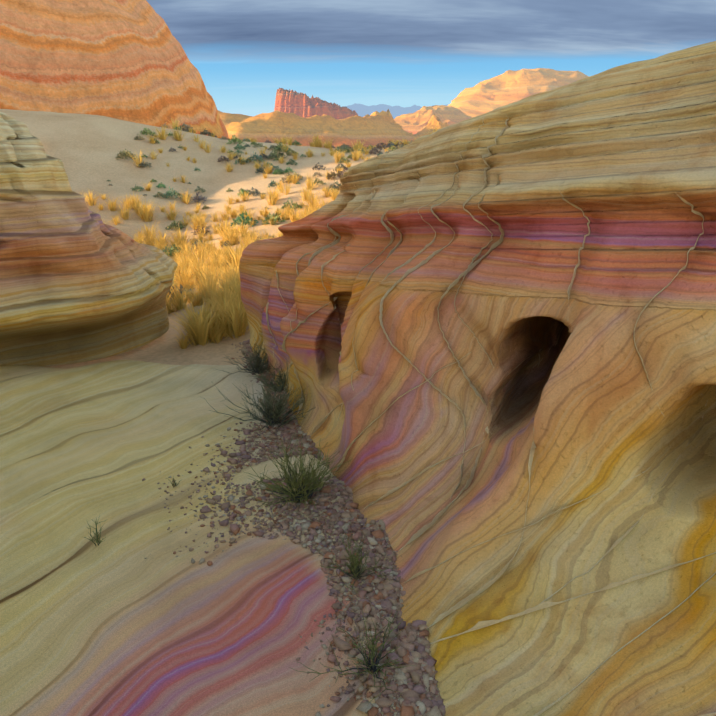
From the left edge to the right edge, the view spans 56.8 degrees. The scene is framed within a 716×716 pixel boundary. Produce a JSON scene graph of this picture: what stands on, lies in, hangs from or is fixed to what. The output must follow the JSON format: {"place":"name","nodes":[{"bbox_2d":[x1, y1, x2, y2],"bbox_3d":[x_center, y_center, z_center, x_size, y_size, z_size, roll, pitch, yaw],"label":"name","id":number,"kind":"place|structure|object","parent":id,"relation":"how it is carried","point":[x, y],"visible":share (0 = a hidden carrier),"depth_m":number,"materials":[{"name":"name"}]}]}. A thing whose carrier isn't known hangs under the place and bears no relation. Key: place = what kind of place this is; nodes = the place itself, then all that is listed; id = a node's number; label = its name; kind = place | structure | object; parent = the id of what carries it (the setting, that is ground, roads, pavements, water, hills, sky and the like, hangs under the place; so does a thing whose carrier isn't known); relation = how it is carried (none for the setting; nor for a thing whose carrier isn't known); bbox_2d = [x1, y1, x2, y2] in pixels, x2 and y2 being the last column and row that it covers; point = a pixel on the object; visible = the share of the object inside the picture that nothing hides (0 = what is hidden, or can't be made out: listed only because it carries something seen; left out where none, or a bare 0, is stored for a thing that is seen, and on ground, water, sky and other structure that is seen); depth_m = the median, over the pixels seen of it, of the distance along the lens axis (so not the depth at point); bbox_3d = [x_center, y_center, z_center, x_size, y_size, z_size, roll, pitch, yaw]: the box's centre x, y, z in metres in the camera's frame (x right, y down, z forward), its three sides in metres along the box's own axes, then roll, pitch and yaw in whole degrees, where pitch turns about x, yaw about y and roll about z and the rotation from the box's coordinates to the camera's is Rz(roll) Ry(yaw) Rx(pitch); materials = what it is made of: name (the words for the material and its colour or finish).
{"place":"outdoors","nodes":[
{"label":"outdoors","id":0,"kind":"place"},
{"bbox_2d":[0,109,395,368],"bbox_3d":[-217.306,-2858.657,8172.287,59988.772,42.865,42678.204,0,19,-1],"label":"sand","id":1,"kind":"structure","parent":0,"point":[85,148],"depth_m":28.63,"materials":[{"name":"beige sand"}]},
{"bbox_2d":[0,111,177,365],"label":"rock","id":2,"kind":"object","parent":1,"relation":"on","point":[80,281],"visible":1,"depth_m":8.87,"materials":[{"name":"stone"}]},
{"bbox_2d":[0,0,228,138],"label":"dome rock","id":3,"kind":"object","parent":1,"relation":"on","point":[126,60],"visible":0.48,"depth_m":41.09,"materials":[{"name":"stone"}]},
{"bbox_2d":[108,122,411,300],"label":"desert shrubs","id":4,"kind":"object","parent":1,"relation":"on","point":[276,155],"visible":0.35,"depth_m":29.36,"materials":[{"name":"green plant"}]},
{"bbox_2d":[80,118,442,348],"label":"grass clumps","id":5,"kind":"object","parent":1,"relation":"on","point":[217,283],"depth_m":20.84,"materials":[{"name":"yellow plant"}]},
{"bbox_2d":[0,360,430,715],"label":"sandstone slab","id":6,"kind":"structure","parent":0,"point":[115,623],"depth_m":4.79,"materials":[{"name":"stone"}]},
{"bbox_2d":[84,515,105,545],"bbox_3d":[-1.954,1.301,4.960,0.184,0.302,0.253,0,19,-1],"label":"grass tuft","id":7,"kind":"object","parent":6,"relation":"on","point":[97,541],"visible":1,"depth_m":4.96,"materials":[{"name":"green plant"}]},
{"bbox_2d":[212,340,276,374],"bbox_3d":[-1.317,0.045,8.325,0.788,0.444,0.829,5,20,14],"label":"bush","id":8,"kind":"object","parent":6,"relation":"on","point":[257,366],"visible":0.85,"depth_m":8.42,"materials":[{"name":"green plant"}]},
{"bbox_2d":[142,339,445,715],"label":"gravel pebbles","id":9,"kind":"object","parent":6,"relation":"on","point":[422,697],"depth_m":4.80,"materials":[{"name":"gravel"}]},
{"bbox_2d":[204,372,312,429],"bbox_3d":[-0.966,0.405,7.016,1.375,0.633,0.973,10,22,25],"label":"bush","id":10,"kind":"object","parent":9,"relation":"on","point":[270,417],"visible":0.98,"depth_m":6.96,"materials":[{"name":"green plant"}]},
{"bbox_2d":[253,356,288,391],"bbox_3d":[-0.922,0.194,7.869,0.768,0.465,0.628,0,19,-1],"label":"bush","id":11,"kind":"object","parent":9,"relation":"on","point":[280,379],"visible":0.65,"depth_m":7.79,"materials":[{"name":"green plant"}]},
{"bbox_2d":[239,427,352,510],"bbox_3d":[-0.517,0.960,5.568,0.858,0.550,1.119,10,22,27],"label":"grass tuft","id":12,"kind":"object","parent":9,"relation":"on","point":[303,491],"visible":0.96,"depth_m":5.57,"materials":[{"name":"green plant"}]},
{"bbox_2d":[289,605,413,703],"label":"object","id":13,"kind":"object","parent":9,"relation":"on","point":[372,663],"visible":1,"depth_m":3.81,"materials":[{"name":"green plant"}]},
{"bbox_2d":[320,522,397,590],"bbox_3d":[-0.022,1.403,4.592,0.438,0.359,0.660,-14,24,-35],"label":"grass tuft","id":14,"kind":"object","parent":9,"relation":"on","point":[354,568],"visible":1,"depth_m":4.63,"materials":[{"name":"green plant"}]},
{"bbox_2d":[239,41,715,715],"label":"mound rock","id":15,"kind":"object","parent":6,"relation":"on","point":[625,155],"visible":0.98,"depth_m":4.60,"materials":[{"name":"stone"}]},
{"bbox_2d":[266,115,715,715],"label":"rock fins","id":16,"kind":"object","parent":15,"relation":"on","point":[440,513],"visible":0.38,"depth_m":5.14,"materials":[{"name":"stone"}]},
{"bbox_2d":[218,110,414,148],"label":"hills","id":17,"kind":"structure","parent":0,"point":[366,132],"depth_m":216.02,"materials":[{"name":"stone"}]},
{"bbox_2d":[344,103,448,118],"bbox_3d":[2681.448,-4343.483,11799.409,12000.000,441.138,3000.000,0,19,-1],"label":"mountains","id":18,"kind":"structure","parent":0,"point":[361,110],"depth_m":10973.42,"materials":[{"name":"blue stone"}]},
{"bbox_2d":[355,109,448,138],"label":"hills","id":19,"kind":"structure","parent":0,"point":[388,118],"depth_m":255.91,"materials":[{"name":"stone"}]},
{"bbox_2d":[146,0,715,115],"label":"sky","id":20,"kind":"structure","parent":0,"point":[403,53],"materials":[{"name":"blue"}]},
{"bbox_2d":[394,105,471,133],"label":"hill","id":21,"kind":"structure","parent":0,"point":[416,122],"depth_m":430.43,"materials":[{"name":"stone"}]},
{"bbox_2d":[448,68,588,117],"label":"hill","id":22,"kind":"structure","parent":0,"point":[498,91],"depth_m":479.23,"materials":[{"name":"stone"}]},
{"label":"hills","id":23,"kind":"structure","parent":0,"visible":0},
{"bbox_2d":[274,88,357,119],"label":"butte","id":24,"kind":"object","parent":23,"relation":"on","point":[300,104],"visible":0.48,"depth_m":345.29,"materials":[{"name":"stone"}]}
]}

